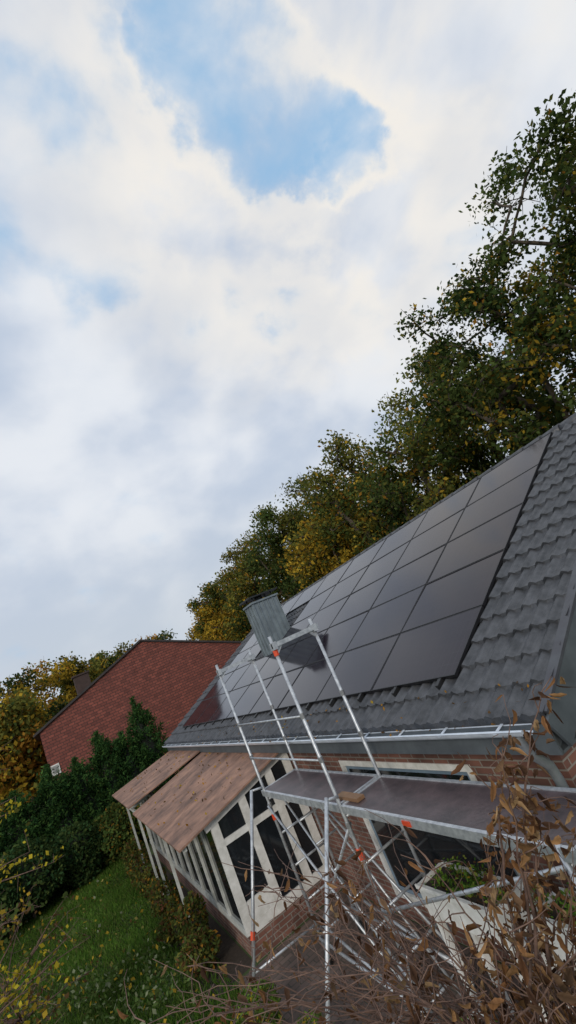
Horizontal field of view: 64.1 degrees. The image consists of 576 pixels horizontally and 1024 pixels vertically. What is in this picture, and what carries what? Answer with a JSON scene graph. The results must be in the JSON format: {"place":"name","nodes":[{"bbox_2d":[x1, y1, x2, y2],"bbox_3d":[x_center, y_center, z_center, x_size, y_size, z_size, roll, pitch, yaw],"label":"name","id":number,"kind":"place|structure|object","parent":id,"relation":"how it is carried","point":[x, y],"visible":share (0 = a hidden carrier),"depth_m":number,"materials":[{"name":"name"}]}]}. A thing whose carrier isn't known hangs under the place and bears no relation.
{"place":"outdoors","nodes":[
{"label":"outdoors","id":0,"kind":"place"},
{"bbox_2d":[39,642,240,791],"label":"gable walls","id":1,"kind":"structure","parent":0,"point":[167,682],"depth_m":27.18,"materials":[{"name":"red brick"}]},
{"bbox_2d":[51,763,60,775],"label":"window frames","id":2,"kind":"structure","parent":1,"relation":"attached to","point":[59,769],"depth_m":23.95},
{"bbox_2d":[52,765,59,773],"bbox_3d":[-12.084,13.399,23.913,0.300,0.380,0.008,-16,-17,-32],"label":"window glass","id":3,"kind":"object","parent":2,"relation":"in","point":[55,767],"visible":0.86,"depth_m":23.92,"materials":[{"name":"glass"}]},
{"bbox_2d":[33,639,241,740],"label":"roof","id":4,"kind":"structure","parent":1,"relation":"on","point":[36,735],"depth_m":27.52,"materials":[{"name":"grey tile"}]},
{"bbox_2d":[71,670,90,694],"bbox_3d":[-13.034,11.881,29.727,1.060,2.850,0.960,-16,-17,-32],"label":"chimney","id":5,"kind":"object","parent":4,"relation":"on","point":[82,681],"visible":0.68,"depth_m":29.61,"materials":[{"name":"brick"}]},
{"bbox_2d":[246,596,289,656],"bbox_3d":[-0.477,3.436,13.538,0.800,1.672,0.600,-16,-17,-32],"label":"chimney body","id":6,"kind":"object","parent":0,"point":[268,621],"visible":0.57,"depth_m":13.36,"materials":[{"name":"grey metal"}]},
{"bbox_2d":[239,587,276,605],"bbox_3d":[-0.871,2.588,13.780,1.000,0.160,0.800,-16,-17,-32],"label":"chimney cap","id":7,"kind":"object","parent":6,"relation":"on","point":[257,596],"visible":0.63,"depth_m":13.66,"materials":[{"name":"grey metal"}]},
{"bbox_2d":[0,797,550,1023],"bbox_3d":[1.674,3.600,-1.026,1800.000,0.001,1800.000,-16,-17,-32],"label":"ground","id":8,"kind":"structure","parent":0,"point":[224,929],"depth_m":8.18,"materials":[{"name":"green plant"}]},
{"bbox_2d":[0,744,15,917],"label":"yellow maple sapling","id":9,"kind":"object","parent":8,"relation":"on","point":[4,777],"visible":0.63,"depth_m":9.92,"materials":[{"name":"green plant"}]},
{"bbox_2d":[0,870,19,923],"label":"garden shrub","id":10,"kind":"object","parent":8,"relation":"on","point":[7,890],"visible":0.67,"depth_m":12.74,"materials":[{"name":"green plant"}]},
{"bbox_2d":[0,821,35,931],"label":"thuja conifer","id":11,"kind":"object","parent":8,"relation":"on","point":[2,843],"visible":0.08,"depth_m":14.41,"materials":[{"name":"green plant"}]},
{"bbox_2d":[0,681,51,824],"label":"oak tree","id":12,"kind":"object","parent":8,"relation":"on","point":[22,719],"visible":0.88,"depth_m":33.15,"materials":[{"name":"yellow plant"}]},
{"bbox_2d":[0,835,65,929],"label":"garden shrub","id":13,"kind":"object","parent":8,"relation":"on","point":[41,892],"visible":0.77,"depth_m":13.52,"materials":[{"name":"green plant"}]},
{"bbox_2d":[0,668,72,806],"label":"oak tree","id":14,"kind":"object","parent":8,"relation":"on","point":[10,683],"visible":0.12,"depth_m":47.72,"materials":[{"name":"yellow plant"}]},
{"bbox_2d":[0,705,75,1023],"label":"yellow maple sapling","id":15,"kind":"object","parent":8,"relation":"on","point":[17,972],"visible":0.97,"depth_m":6.07,"materials":[{"name":"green plant"}]},
{"bbox_2d":[0,790,85,920],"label":"thuja conifer","id":16,"kind":"object","parent":8,"relation":"on","point":[16,826],"visible":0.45,"depth_m":14.98,"materials":[{"name":"green plant"}]},
{"bbox_2d":[0,880,104,1023],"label":"bare garden shrub","id":17,"kind":"object","parent":8,"relation":"on","point":[40,1009],"visible":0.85,"depth_m":6.74,"materials":[{"name":"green plant"}]},
{"bbox_2d":[25,651,108,715],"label":"oak tree","id":18,"kind":"object","parent":8,"relation":"on","point":[66,670],"visible":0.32,"depth_m":54.09,"materials":[{"name":"yellow plant"}]},
{"bbox_2d":[31,764,103,898],"bbox_3d":[-7.735,10.949,15.950,2.902,4.439,3.022,-16,-17,-32],"label":"thuja conifer","id":19,"kind":"object","parent":8,"relation":"on","point":[51,792],"visible":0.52,"depth_m":15.81,"materials":[{"name":"green plant"}]},
{"bbox_2d":[41,820,108,887],"bbox_3d":[-6.823,11.015,14.793,1.586,1.927,1.976,-31,-16,23],"label":"garden shrub","id":20,"kind":"object","parent":8,"relation":"on","point":[77,841],"visible":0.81,"depth_m":14.50,"materials":[{"name":"green plant"}]},
{"bbox_2d":[62,756,118,864],"bbox_3d":[-7.149,10.872,16.723,3.023,3.992,3.001,-25,-14,0],"label":"thuja conifer","id":21,"kind":"object","parent":8,"relation":"on","point":[80,780],"visible":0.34,"depth_m":16.61,"materials":[{"name":"green plant"}]},
{"bbox_2d":[0,921,197,1023],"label":"ground cover weeds","id":22,"kind":"object","parent":8,"relation":"on","point":[114,1016],"visible":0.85,"depth_m":7.82,"materials":[{"name":"green plant"}]},
{"bbox_2d":[84,639,132,679],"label":"oak tree","id":23,"kind":"object","parent":8,"relation":"on","point":[111,659],"visible":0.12,"depth_m":61.23,"materials":[{"name":"green plant"}]},
{"bbox_2d":[87,730,133,809],"bbox_3d":[-6.516,10.592,17.438,2.792,4.699,2.993,-23,-15,-6],"label":"thuja conifer","id":24,"kind":"object","parent":8,"relation":"on","point":[105,758],"visible":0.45,"depth_m":17.44,"materials":[{"name":"green plant"}]},
{"bbox_2d":[91,802,142,865],"bbox_3d":[-5.759,10.800,15.621,1.663,1.758,1.330,-9,-22,-47],"label":"garden shrub","id":25,"kind":"object","parent":8,"relation":"on","point":[113,821],"visible":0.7,"depth_m":15.23,"materials":[{"name":"green plant"}]},
{"bbox_2d":[3,852,240,1023],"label":"fallen leaves","id":26,"kind":"object","parent":8,"relation":"on","point":[153,945],"visible":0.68,"depth_m":9.71,"materials":[{"name":"yellow plant"}]},
{"bbox_2d":[112,730,167,788],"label":"thuja conifer","id":27,"kind":"object","parent":8,"relation":"on","point":[138,763],"visible":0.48,"depth_m":18.19,"materials":[{"name":"green plant"}]},
{"bbox_2d":[123,786,161,837],"bbox_3d":[-4.934,10.460,16.244,1.703,2.013,1.251,-16,-17,-32],"label":"garden shrub","id":28,"kind":"object","parent":8,"relation":"on","point":[143,824],"visible":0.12,"depth_m":15.62,"materials":[{"name":"green plant"}]},
{"bbox_2d":[131,628,177,645],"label":"oak tree","id":29,"kind":"object","parent":8,"relation":"on","point":[164,635],"visible":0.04,"depth_m":67.95,"materials":[{"name":"green plant"}]},
{"bbox_2d":[125,696,183,786],"bbox_3d":[-5.578,10.247,19.161,3.721,5.351,3.378,-16,-17,-32],"label":"thuja conifer","id":30,"kind":"object","parent":8,"relation":"on","point":[149,735],"visible":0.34,"depth_m":19.31,"materials":[{"name":"green plant"}]},
{"bbox_2d":[133,854,251,1007],"bbox_3d":[-2.753,8.941,10.512,0.900,0.001,9.200,-16,-17,-32],"label":"soil bed","id":31,"kind":"object","parent":8,"relation":"on","point":[231,950],"visible":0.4,"depth_m":7.52,"materials":[{"name":"brown soil"}]},
{"bbox_2d":[121,835,147,874],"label":"border plant","id":32,"kind":"object","parent":31,"relation":"on","point":[133,841],"visible":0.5,"depth_m":13.28,"materials":[{"name":"green plant"}]},
{"bbox_2d":[125,848,153,887],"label":"border plant","id":33,"kind":"object","parent":31,"relation":"on","point":[131,872],"visible":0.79,"depth_m":12.17,"materials":[{"name":"green plant"}]},
{"bbox_2d":[137,864,167,898],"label":"border plant","id":34,"kind":"object","parent":31,"relation":"on","point":[146,873],"visible":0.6,"depth_m":11.11,"materials":[{"name":"green plant"}]},
{"bbox_2d":[146,878,164,909],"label":"plant","id":35,"kind":"object","parent":31,"relation":"on","point":[154,879],"visible":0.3,"depth_m":10.37,"materials":[{"name":"plant"}]},
{"bbox_2d":[149,879,180,917],"bbox_3d":[-2.644,8.317,9.902,0.721,0.743,0.710,-16,-17,-32],"label":"border plant","id":36,"kind":"object","parent":31,"relation":"on","point":[156,890],"visible":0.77,"depth_m":9.82,"materials":[{"name":"green plant"}]},
{"bbox_2d":[161,886,182,919],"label":"plant","id":37,"kind":"object","parent":31,"relation":"on","point":[169,897],"visible":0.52,"depth_m":9.35,"materials":[{"name":"plant"}]},
{"bbox_2d":[155,902,192,945],"bbox_3d":[-2.098,7.776,8.577,0.748,0.626,0.657,-16,-17,-32],"label":"border plant","id":38,"kind":"object","parent":31,"relation":"on","point":[173,938],"visible":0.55,"depth_m":8.48,"materials":[{"name":"green plant"}]},
{"bbox_2d":[171,910,202,955],"bbox_3d":[-1.748,7.413,8.118,0.593,0.672,0.512,-26,-15,6],"label":"plant","id":39,"kind":"object","parent":31,"relation":"on","point":[188,924],"visible":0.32,"depth_m":8.12,"materials":[{"name":"plant"}]},
{"bbox_2d":[174,890,208,952],"bbox_3d":[-1.648,7.253,8.085,0.614,0.892,0.601,-16,-17,-32],"label":"border plant","id":40,"kind":"object","parent":31,"relation":"on","point":[191,906],"visible":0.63,"depth_m":8.06,"materials":[{"name":"green plant"}]},
{"bbox_2d":[174,926,221,981],"bbox_3d":[-1.449,7.114,7.453,0.748,0.620,0.662,-16,-17,-32],"label":"border plant","id":41,"kind":"object","parent":31,"relation":"on","point":[195,950],"visible":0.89,"depth_m":7.33,"materials":[{"name":"green plant"}]},
{"bbox_2d":[185,600,233,640],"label":"oak tree","id":42,"kind":"object","parent":8,"relation":"on","point":[197,628],"visible":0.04,"depth_m":60.17,"materials":[{"name":"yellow plant"}]},
{"bbox_2d":[185,565,262,640],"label":"oak tree","id":43,"kind":"object","parent":8,"relation":"on","point":[213,599],"visible":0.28,"depth_m":50.91,"materials":[{"name":"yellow plant"}]},
{"bbox_2d":[112,751,340,962],"bbox_3d":[-2.393,7.564,11.297,2.350,2.523,9.376,-16,-17,-32],"label":"conservatory","id":44,"kind":"object","parent":8,"relation":"on","point":[193,815],"visible":0.92,"depth_m":8.05,"materials":[{"name":"white wood"}]},
{"bbox_2d":[211,529,298,639],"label":"oak tree","id":45,"kind":"object","parent":8,"relation":"on","point":[237,580],"visible":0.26,"depth_m":44.81,"materials":[{"name":"green plant"}]},
{"bbox_2d":[236,977,282,1023],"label":"patio weed","id":46,"kind":"object","parent":8,"relation":"on","point":[266,987],"visible":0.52,"depth_m":5.59,"materials":[{"name":"green plant"}]},
{"bbox_2d":[241,1009,284,1023],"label":"patio weed","id":47,"kind":"object","parent":8,"relation":"on","point":[269,1019],"visible":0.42,"depth_m":4.96,"materials":[{"name":"green plant"}]},
{"bbox_2d":[0,379,575,813],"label":"woodland understorey","id":48,"kind":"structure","parent":8,"relation":"on","point":[542,405],"depth_m":20.89,"materials":[{"name":"green plant"}]},
{"bbox_2d":[240,475,363,601],"bbox_3d":[2.716,4.464,37.529,11.935,17.002,11.011,-16,-17,-32],"label":"oak tree","id":49,"kind":"object","parent":8,"relation":"on","point":[269,539],"visible":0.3,"depth_m":36.22,"materials":[{"name":"green plant"}]},
{"bbox_2d":[276,505,391,590],"bbox_3d":[4.528,4.844,31.141,8.261,11.644,8.114,-25,-14,1],"label":"oak tree","id":50,"kind":"object","parent":8,"relation":"on","point":[306,567],"visible":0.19,"depth_m":30.03,"materials":[{"name":"yellow plant"}]},
{"bbox_2d":[117,676,575,1023],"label":"withered vine","id":51,"kind":"object","parent":8,"relation":"on","point":[536,946],"visible":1,"depth_m":1.59,"materials":[{"name":"brown plant"}]},
{"bbox_2d":[295,429,436,562],"bbox_3d":[6.489,1.465,30.018,8.860,15.366,9.551,-29,-15,16],"label":"oak tree","id":52,"kind":"object","parent":8,"relation":"on","point":[337,500],"visible":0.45,"depth_m":29.04,"materials":[{"name":"green plant"}]},
{"bbox_2d":[184,752,575,973],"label":"front wall","id":53,"kind":"structure","parent":8,"relation":"on","point":[480,765],"depth_m":6.26,"materials":[{"name":"brick"}]},
{"bbox_2d":[338,760,555,960],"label":"white window frames","id":54,"kind":"structure","parent":53,"relation":"attached to","point":[421,766],"depth_m":6.11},
{"bbox_2d":[346,766,526,939],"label":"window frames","id":55,"kind":"structure","parent":54,"relation":"in","point":[415,771],"depth_m":6.16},
{"bbox_2d":[349,769,528,932],"bbox_3d":[0.315,5.618,8.639,0.039,1.940,9.882,-16,-17,-32],"label":"window glass","id":56,"kind":"object","parent":55,"relation":"in","point":[432,847],"visible":0.2,"depth_m":5.80,"materials":[{"name":"glass"}]},
{"bbox_2d":[349,403,505,540],"bbox_3d":[8.357,0.095,25.021,8.758,13.802,8.671,-8,-22,-49],"label":"oak tree","id":57,"kind":"object","parent":8,"relation":"on","point":[390,497],"visible":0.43,"depth_m":24.58,"materials":[{"name":"green plant"}]},
{"bbox_2d":[371,339,575,494],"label":"oak tree","id":58,"kind":"object","parent":8,"relation":"on","point":[474,462],"visible":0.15,"depth_m":25.91,"materials":[{"name":"green plant"}]},
{"bbox_2d":[394,226,575,484],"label":"oak tree","id":59,"kind":"object","parent":8,"relation":"on","point":[483,300],"visible":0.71,"depth_m":19.82,"materials":[{"name":"green plant"}]},
{"bbox_2d":[459,88,575,387],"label":"oak tree","id":60,"kind":"object","parent":8,"relation":"on","point":[563,192],"visible":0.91,"depth_m":17.11,"materials":[{"name":"green plant"}]},
{"bbox_2d":[0,0,575,703],"label":"sky","id":61,"kind":"structure","parent":0,"point":[220,219],"materials":[{"name":"white"}]},
{"bbox_2d":[229,890,564,1023],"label":"paved patio","id":62,"kind":"structure","parent":0,"point":[287,958],"depth_m":6.15,"materials":[{"name":"brick"}]},
{"bbox_2d":[297,1009,334,1023],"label":"patio weed","id":63,"kind":"object","parent":62,"relation":"on","point":[318,1015],"visible":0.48,"depth_m":4.82,"materials":[{"name":"green plant"}]},
{"bbox_2d":[215,618,575,1023],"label":"scaffold tower","id":64,"kind":"structure","parent":62,"relation":"on","point":[461,809],"depth_m":4.93,"materials":[{"name":"metal"}]},
{"bbox_2d":[414,852,572,1022],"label":"planter box","id":65,"kind":"object","parent":62,"relation":"on","point":[457,872],"visible":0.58,"depth_m":4.26,"materials":[{"name":"white paint"}]},
{"bbox_2d":[530,882,575,970],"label":"planter box","id":66,"kind":"object","parent":62,"relation":"on","point":[559,951],"visible":0.41,"depth_m":3.47,"materials":[{"name":"white paint"}]},
{"bbox_2d":[559,742,575,784],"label":"gable walls","id":67,"kind":"structure","parent":0,"point":[568,757],"depth_m":3.96,"materials":[{"name":"brick"}]},
{"bbox_2d":[166,724,575,754],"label":"fascia and soffit","id":68,"kind":"structure","parent":67,"relation":"attached to","point":[557,746],"depth_m":5.08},
{"bbox_2d":[162,723,532,747],"bbox_3d":[-1.183,5.003,10.038,0.255,0.147,15.470,-16,-17,-32],"label":"gutter front","id":69,"kind":"object","parent":68,"relation":"attached to","point":[489,734],"visible":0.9,"depth_m":5.08,"materials":[{"name":"metal"}]},
{"bbox_2d":[164,604,575,745],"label":"barge boards","id":70,"kind":"object","parent":68,"relation":"attached to","point":[564,708],"visible":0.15,"depth_m":3.76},
{"bbox_2d":[536,559,575,713],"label":"verge trim","id":71,"kind":"structure","parent":70,"relation":"attached to","point":[558,650],"depth_m":4.06,"materials":[{"name":"metal"}]},
{"bbox_3d":[2.628,2.582,13.070,10.500,2.717,15.560,-16,-17,-32],"label":"roof underlay","id":72,"kind":"object","parent":70,"relation":"on","visible":0},
{"bbox_2d":[164,418,575,744],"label":"roof tiles front","id":73,"kind":"object","parent":72,"relation":"on","point":[512,642],"visible":0.27,"depth_m":5.29,"materials":[{"name":"concrete"}]},
{"bbox_2d":[243,593,289,656],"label":"chimney standing seams","id":74,"kind":"object","parent":73,"relation":"on","point":[256,613],"visible":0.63,"depth_m":13.35,"materials":[{"name":"grey metal"}]},
{"bbox_2d":[200,681,528,743],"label":"leaf litter on roof","id":75,"kind":"object","parent":73,"relation":"on","point":[382,716],"visible":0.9,"depth_m":6.05,"materials":[{"name":"brown plant"}]},
{"bbox_2d":[183,432,552,729],"bbox_3d":[0.503,2.981,11.728,4.729,2.498,13.143,-16,-17,-32],"label":"solar panel array","id":76,"kind":"object","parent":73,"relation":"on","point":[404,606],"visible":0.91,"depth_m":8.10,"materials":[{"name":"black glass"}]},
{"bbox_2d":[281,412,575,604],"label":"ridge tiles","id":77,"kind":"object","parent":72,"relation":"on","point":[568,420],"visible":0.28,"depth_m":9.67,"materials":[{"name":"concrete"}]},
{"bbox_2d":[512,737,568,787],"bbox_3d":[2.540,2.985,3.619,0.363,2.596,0.105,-10,-21,-46],"label":"downpipe","id":78,"kind":"object","parent":68,"relation":"attached to","point":[552,769],"visible":0.54,"depth_m":3.86,"materials":[{"name":"metal"}]}
]}

